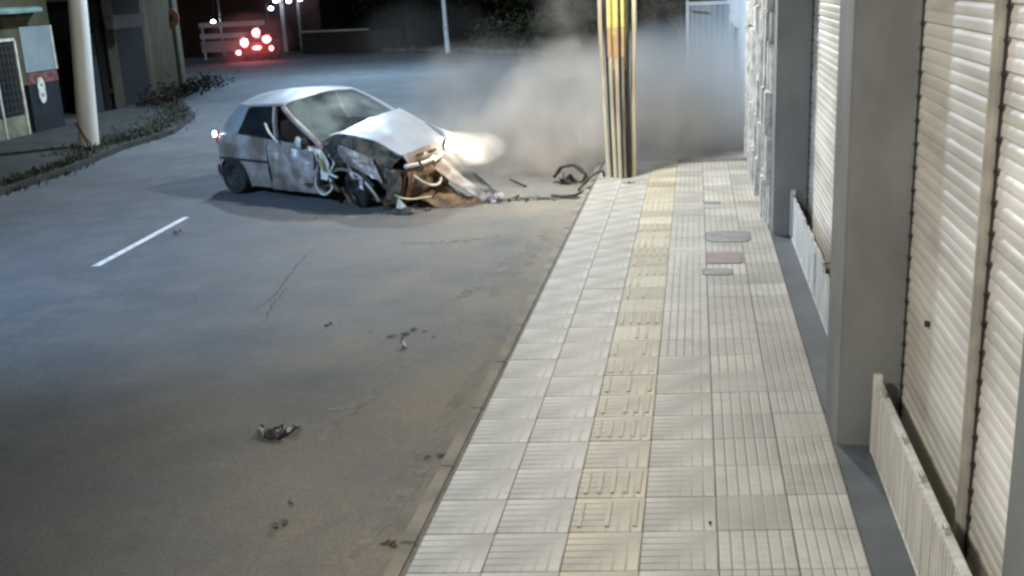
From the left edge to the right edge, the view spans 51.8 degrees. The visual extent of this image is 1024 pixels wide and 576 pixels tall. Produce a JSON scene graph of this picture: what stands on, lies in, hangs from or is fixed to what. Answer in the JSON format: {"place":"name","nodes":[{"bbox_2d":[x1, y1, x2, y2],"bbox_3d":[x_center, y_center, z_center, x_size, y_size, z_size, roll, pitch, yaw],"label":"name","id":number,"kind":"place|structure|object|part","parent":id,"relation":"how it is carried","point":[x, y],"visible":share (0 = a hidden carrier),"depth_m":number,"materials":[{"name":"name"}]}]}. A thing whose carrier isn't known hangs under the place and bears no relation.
{"place":"outdoors","nodes":[
{"label":"outdoors","id":0,"kind":"place"},
{"bbox_2d":[0,85,195,195],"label":"sidewalk","id":1,"kind":"structure","parent":0,"point":[22,154],"depth_m":24.81,"materials":[{"name":"concrete"}]},
{"bbox_2d":[0,0,65,140],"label":"corner shop","id":2,"kind":"structure","parent":1,"relation":"on","point":[30,99],"depth_m":26.51,"materials":[{"name":"grey concrete"}]},
{"bbox_2d":[0,38,30,140],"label":"grille door","id":3,"kind":"structure","parent":2,"relation":"in","point":[12,96],"depth_m":25.97,"materials":[{"name":"white metal"}]},
{"bbox_2d":[68,0,99,146],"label":"concrete pole","id":4,"kind":"object","parent":1,"relation":"on","point":[86,124],"visible":0.94,"depth_m":23.35,"materials":[{"name":"grey concrete"}]},
{"bbox_2d":[46,0,150,112],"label":"dark gateway","id":5,"kind":"object","parent":1,"relation":"on","point":[125,21],"visible":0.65,"depth_m":31.58,"materials":[{"name":"grey metal"}]},
{"bbox_2d":[0,98,198,194],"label":"kerb weeds","id":6,"kind":"object","parent":1,"relation":"on","point":[114,139],"visible":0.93,"depth_m":24.00,"materials":[{"name":"brown plant"}]},
{"bbox_2d":[99,0,186,108],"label":"plank fence","id":7,"kind":"object","parent":1,"relation":"on","point":[159,46],"visible":0.51,"depth_m":35.69,"materials":[{"name":"grey wood"}]},
{"bbox_2d":[168,0,184,88],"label":"sign post","id":8,"kind":"object","parent":1,"relation":"on","point":[174,17],"visible":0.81,"depth_m":38.03,"materials":[{"name":"grey metal"}]},
{"bbox_2d":[133,71,239,106],"bbox_3d":[-10.691,-6.924,35.527,1.723,0.820,7.749,-2,16,2],"label":"dry brush","id":9,"kind":"object","parent":1,"relation":"on","point":[203,83],"visible":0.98,"depth_m":34.74,"materials":[{"name":"brown plant"}]},
{"bbox_2d":[0,29,711,575],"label":"road","id":10,"kind":"structure","parent":0,"point":[148,387],"depth_m":10.64,"materials":[{"name":"grey asphalt"}]},
{"bbox_2d":[93,217,188,265],"bbox_3d":[-5.099,-0.676,14.666,0.111,0.001,2.899,-1,16,6],"label":"line","id":11,"kind":"object","parent":10,"relation":"on","point":[111,257],"visible":1,"depth_m":14.44,"materials":[{"name":"white paint"}]},
{"bbox_2d":[211,0,225,56],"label":"lamp post","id":12,"kind":"object","parent":10,"relation":"on","point":[213,21],"visible":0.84,"depth_m":59.60,"materials":[{"name":"grey metal"}]},
{"bbox_2d":[199,20,264,59],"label":"guard rail","id":13,"kind":"object","parent":10,"relation":"on","point":[221,46],"visible":0.81,"depth_m":57.80,"materials":[{"name":"grey metal"}]},
{"bbox_2d":[236,28,283,60],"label":"distant car","id":14,"kind":"object","parent":10,"relation":"on","point":[255,42],"visible":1,"depth_m":55.14,"materials":[{"name":"red paint"}]},
{"bbox_2d":[257,423,300,439],"bbox_3d":[-1.775,1.055,7.896,0.343,0.090,0.235,0,16,10],"label":"plastic fragment","id":15,"kind":"object","parent":10,"relation":"on","point":[276,432],"visible":1,"depth_m":7.86,"materials":[{"name":"grey plastic"}]},
{"bbox_2d":[270,519,287,527],"bbox_3d":[-1.442,1.454,6.542,0.135,0.036,0.089,-18,22,-42],"label":"plastic fragment","id":16,"kind":"object","parent":10,"relation":"on","point":[273,525],"visible":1,"depth_m":6.52,"materials":[{"name":"grey plastic"}]},
{"bbox_2d":[256,248,314,308],"bbox_3d":[-2.610,-0.147,12.400,0.092,0.001,2.708,-2,16,3],"label":"road crack","id":17,"kind":"object","parent":10,"relation":"on","point":[286,278],"visible":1,"depth_m":12.15,"materials":[{"name":"black asphalt"}]},
{"bbox_2d":[213,86,497,207],"bbox_3d":[-2.715,-2.319,17.038,5.184,1.706,1.979,9,20,36],"label":"wrecked car","id":18,"kind":"object","parent":10,"relation":"on","point":[357,148],"visible":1,"depth_m":16.58,"materials":[{"name":"silver metal"}]},
{"bbox_3d":[-4.167,-2.715,17.220,0.780,0.467,0.151,9,20,36],"label":"quarter window","id":19,"kind":"part","parent":18,"relation":"part of","materials":[{"name":"black glass"}]},
{"bbox_3d":[-3.403,-1.922,16.740,1.290,0.823,0.135,9,20,36],"label":"door","id":20,"kind":"part","parent":18,"relation":"part of","materials":[{"name":"silver metal"}]},
{"bbox_2d":[321,350,404,439],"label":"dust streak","id":21,"kind":"object","parent":10,"relation":"on","point":[336,423],"visible":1,"depth_m":8.08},
{"bbox_2d":[380,539,396,547],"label":"leaf litter","id":22,"kind":"object","parent":10,"relation":"on","point":[393,545],"visible":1,"depth_m":6.24,"materials":[{"name":"brown plant"}]},
{"bbox_2d":[398,339,406,347],"bbox_3d":[-1.001,0.512,9.689,0.081,0.085,0.070,0,16,10],"label":"glass chip","id":23,"kind":"object","parent":10,"relation":"on","point":[402,343],"visible":1,"depth_m":9.67,"materials":[{"name":"glass"}]},
{"bbox_2d":[393,198,414,214],"bbox_3d":[-1.585,-1.201,15.496,0.334,0.246,0.206,0,16,10],"label":"broken lamp unit","id":24,"kind":"object","parent":10,"relation":"on","point":[401,208],"visible":1,"depth_m":15.48,"materials":[{"name":"plastic"}]},
{"bbox_2d":[349,368,483,556],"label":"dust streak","id":25,"kind":"object","parent":10,"relation":"on","point":[411,491],"visible":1,"depth_m":7.20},
{"bbox_2d":[441,0,450,52],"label":"white pole","id":26,"kind":"object","parent":10,"relation":"on","point":[446,33],"visible":1,"depth_m":53.86,"materials":[{"name":"metal"}]},
{"bbox_2d":[382,196,556,209],"bbox_3d":[-0.467,-1.300,16.053,3.006,0.001,0.527,-6,16,-10],"label":"mud smear","id":27,"kind":"object","parent":10,"relation":"on","point":[478,202],"visible":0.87,"depth_m":16.00},
{"bbox_2d":[451,257,514,298],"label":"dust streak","id":28,"kind":"object","parent":10,"relation":"on","point":[480,279],"visible":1,"depth_m":11.80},
{"bbox_2d":[483,192,503,202],"bbox_3d":[-0.280,-1.365,16.048,0.309,0.189,0.148,5,18,24],"label":"bumper end","id":29,"kind":"object","parent":10,"relation":"on","point":[494,198],"visible":0.99,"depth_m":16.02,"materials":[{"name":"grey plastic"}]},
{"bbox_2d":[383,160,604,575],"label":"kerb","id":30,"kind":"structure","parent":10,"relation":"on","point":[403,553],"depth_m":7.66,"materials":[{"name":"concrete"}]},
{"bbox_2d":[402,180,595,575],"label":"kerb gap","id":31,"kind":"object","parent":30,"relation":"on","point":[484,407],"visible":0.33,"depth_m":7.67,"materials":[{"name":"grey concrete"}]},
{"bbox_2d":[488,231,546,290],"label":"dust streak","id":32,"kind":"object","parent":10,"relation":"on","point":[517,262],"visible":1,"depth_m":12.25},
{"bbox_2d":[509,178,526,186],"bbox_3d":[0.093,-1.726,17.255,0.038,0.118,0.399,-16,20,-38],"label":"metal strip","id":33,"kind":"object","parent":10,"relation":"on","point":[516,182],"visible":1,"depth_m":17.24,"materials":[{"name":"grey metal"}]},
{"bbox_2d":[553,164,588,177],"bbox_3d":[0.978,-1.894,17.331,0.612,0.314,0.284,0,16,10],"label":"bent wheel liner","id":34,"kind":"object","parent":10,"relation":"on","point":[576,166],"visible":0.78,"depth_m":17.23,"materials":[{"name":"plastic"}]},
{"bbox_2d":[551,185,590,196],"bbox_3d":[0.900,-1.474,16.136,0.624,0.162,0.142,-1,16,6],"label":"metal strip","id":35,"kind":"object","parent":10,"relation":"on","point":[570,195],"visible":0.98,"depth_m":16.11,"materials":[{"name":"grey metal"}]},
{"bbox_2d":[558,171,588,183],"bbox_3d":[1.009,-1.817,17.223,0.506,0.216,0.260,-1,16,5],"label":"crumpled panel","id":36,"kind":"object","parent":10,"relation":"on","point":[569,179],"visible":0.97,"depth_m":17.19,"materials":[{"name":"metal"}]},
{"bbox_2d":[577,170,605,190],"bbox_3d":[1.267,-1.718,16.767,0.654,0.259,0.045,-17,22,-41],"label":"metal strip","id":37,"kind":"object","parent":10,"relation":"on","point":[590,177],"visible":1,"depth_m":16.73,"materials":[{"name":"grey metal"}]},
{"bbox_2d":[183,28,717,58],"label":"ground","id":38,"kind":"structure","parent":0,"point":[454,42],"depth_m":61.72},
{"bbox_2d":[176,0,347,54],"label":"house","id":39,"kind":"structure","parent":38,"relation":"on","point":[316,14],"depth_m":63.59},
{"bbox_2d":[265,2,272,30],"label":"lamp post","id":40,"kind":"object","parent":38,"relation":"on","point":[270,8],"visible":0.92,"depth_m":62.13,"materials":[{"name":"grey metal"}]},
{"bbox_2d":[274,0,300,51],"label":"lamp post","id":41,"kind":"object","parent":38,"relation":"on","point":[285,44],"visible":1,"depth_m":62.64,"materials":[{"name":"grey metal"}]},
{"bbox_2d":[296,1,302,50],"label":"lamp post","id":42,"kind":"object","parent":38,"relation":"on","point":[299,19],"visible":0.87,"depth_m":62.69,"materials":[{"name":"grey metal"}]},
{"bbox_2d":[301,28,401,53],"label":"wall","id":43,"kind":"structure","parent":38,"relation":"on","point":[342,40],"depth_m":59.28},
{"bbox_2d":[345,0,440,44],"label":"tree","id":44,"kind":"object","parent":38,"relation":"on","point":[408,16],"visible":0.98,"depth_m":63.75,"materials":[{"name":"green plant"}]},
{"bbox_2d":[418,0,510,42],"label":"tree","id":45,"kind":"object","parent":38,"relation":"on","point":[472,5],"visible":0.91,"depth_m":62.10,"materials":[{"name":"green plant"}]},
{"bbox_2d":[382,45,558,56],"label":"kerb","id":46,"kind":"object","parent":38,"relation":"on","point":[519,52],"visible":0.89,"depth_m":53.35,"materials":[{"name":"grey concrete"}]},
{"bbox_2d":[460,14,518,49],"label":"bush","id":47,"kind":"object","parent":38,"relation":"on","point":[486,32],"visible":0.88,"depth_m":53.75,"materials":[{"name":"green plant"}]},
{"bbox_2d":[489,8,570,50],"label":"bush","id":48,"kind":"object","parent":38,"relation":"on","point":[532,38],"visible":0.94,"depth_m":50.94,"materials":[{"name":"green plant"}]},
{"bbox_2d":[345,0,721,40],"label":"boundary wall","id":49,"kind":"structure","parent":38,"relation":"on","point":[422,28],"depth_m":69.40,"materials":[{"name":"black"}]},
{"bbox_2d":[474,0,592,43],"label":"tree","id":50,"kind":"object","parent":38,"relation":"on","point":[536,6],"visible":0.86,"depth_m":58.11,"materials":[{"name":"green plant"}]},
{"bbox_2d":[537,0,604,54],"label":"bush","id":51,"kind":"object","parent":38,"relation":"on","point":[575,27],"visible":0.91,"depth_m":49.10,"materials":[{"name":"green plant"}]},
{"bbox_2d":[547,0,645,42],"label":"tree","id":52,"kind":"object","parent":38,"relation":"on","point":[586,3],"visible":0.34,"depth_m":55.53,"materials":[{"name":"green plant"}]},
{"bbox_2d":[629,0,723,46],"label":"tree","id":53,"kind":"object","parent":38,"relation":"on","point":[682,18],"visible":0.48,"depth_m":49.63,"materials":[{"name":"green plant"}]},
{"bbox_2d":[728,0,748,146],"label":"white house","id":54,"kind":"structure","parent":38,"relation":"on","point":[737,60],"depth_m":21.98,"materials":[{"name":"paint"}]},
{"bbox_2d":[686,0,728,95],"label":"sheet gate","id":55,"kind":"structure","parent":54,"relation":"attached to","point":[705,18],"depth_m":28.35,"materials":[{"name":"metal"}]},
{"bbox_2d":[729,16,738,109],"bbox_3d":[5.203,-5.420,24.857,0.030,1.720,6.130,0,16,10],"label":"drainpipe","id":56,"kind":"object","parent":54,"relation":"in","point":[735,24],"depth_m":21.96,"materials":[{"name":"grey metal"}]},
{"bbox_2d":[744,0,1023,575],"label":"shop building","id":57,"kind":"structure","parent":38,"relation":"on","point":[884,139],"depth_m":6.24,"materials":[{"name":"grey concrete"}]},
{"bbox_2d":[403,158,872,575],"bbox_3d":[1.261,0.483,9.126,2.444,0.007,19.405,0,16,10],"label":"sidewalk paving","id":58,"kind":"structure","parent":0,"point":[755,535],"depth_m":7.49,"materials":[{"name":"tile"}]},
{"bbox_2d":[597,0,636,178],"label":"utility pole","id":59,"kind":"object","parent":58,"relation":"on","point":[621,99],"visible":0.97,"depth_m":16.48,"materials":[{"name":"metal"}]},
{"bbox_2d":[560,159,677,575],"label":"tactile paving","id":60,"kind":"structure","parent":58,"relation":"on","point":[595,546],"depth_m":7.48,"materials":[{"name":"yellow tile"}]},
{"bbox_2d":[576,164,674,526],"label":"tactile bars","id":61,"kind":"object","parent":60,"relation":"on","point":[612,490],"visible":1,"depth_m":7.90,"materials":[{"name":"beige tile"}]},
{"bbox_2d":[703,201,720,203],"bbox_3d":[2.788,-1.193,14.700,0.252,0.006,0.189,0,16,10],"label":"utility cover","id":62,"kind":"object","parent":58,"relation":"on","point":[711,202],"visible":1,"depth_m":14.68,"materials":[{"name":"metal"}]},
{"bbox_2d":[702,268,732,274],"bbox_3d":[2.189,-0.175,11.246,0.326,0.006,0.273,0,16,10],"label":"utility cover","id":63,"kind":"object","parent":58,"relation":"on","point":[717,271],"visible":1,"depth_m":11.24,"materials":[{"name":"metal"}]},
{"bbox_2d":[706,252,742,262],"bbox_3d":[2.370,-0.340,11.790,0.399,0.006,0.504,0,16,10],"label":"utility cover","id":64,"kind":"object","parent":58,"relation":"on","point":[723,257],"visible":1,"depth_m":11.78,"materials":[{"name":"metal"}]},
{"bbox_2d":[705,231,750,241],"bbox_3d":[2.606,-0.624,12.743,0.546,0.006,0.609,0,16,10],"label":"utility cover","id":65,"kind":"object","parent":58,"relation":"on","point":[727,236],"visible":1,"depth_m":12.72,"materials":[{"name":"metal"}]},
{"bbox_2d":[769,225,915,575],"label":"threshold strip","id":66,"kind":"object","parent":58,"relation":"on","point":[884,546],"depth_m":6.64,"materials":[{"name":"grey concrete"}]},
{"bbox_2d":[789,189,829,336],"bbox_3d":[2.949,-0.194,10.158,0.108,0.562,5.100,0,16,10],"label":"flood board","id":67,"kind":"object","parent":66,"relation":"on","point":[810,257],"visible":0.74,"depth_m":10.49,"materials":[{"name":"white metal"}]},
{"bbox_2d":[869,373,971,575],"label":"flood board","id":68,"kind":"object","parent":66,"relation":"on","point":[931,544],"visible":1,"depth_m":5.64,"materials":[{"name":"metal"}]},
{"bbox_2d":[638,79,744,159],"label":"driveway","id":69,"kind":"structure","parent":0,"point":[682,125],"depth_m":22.59,"materials":[{"name":"concrete"}]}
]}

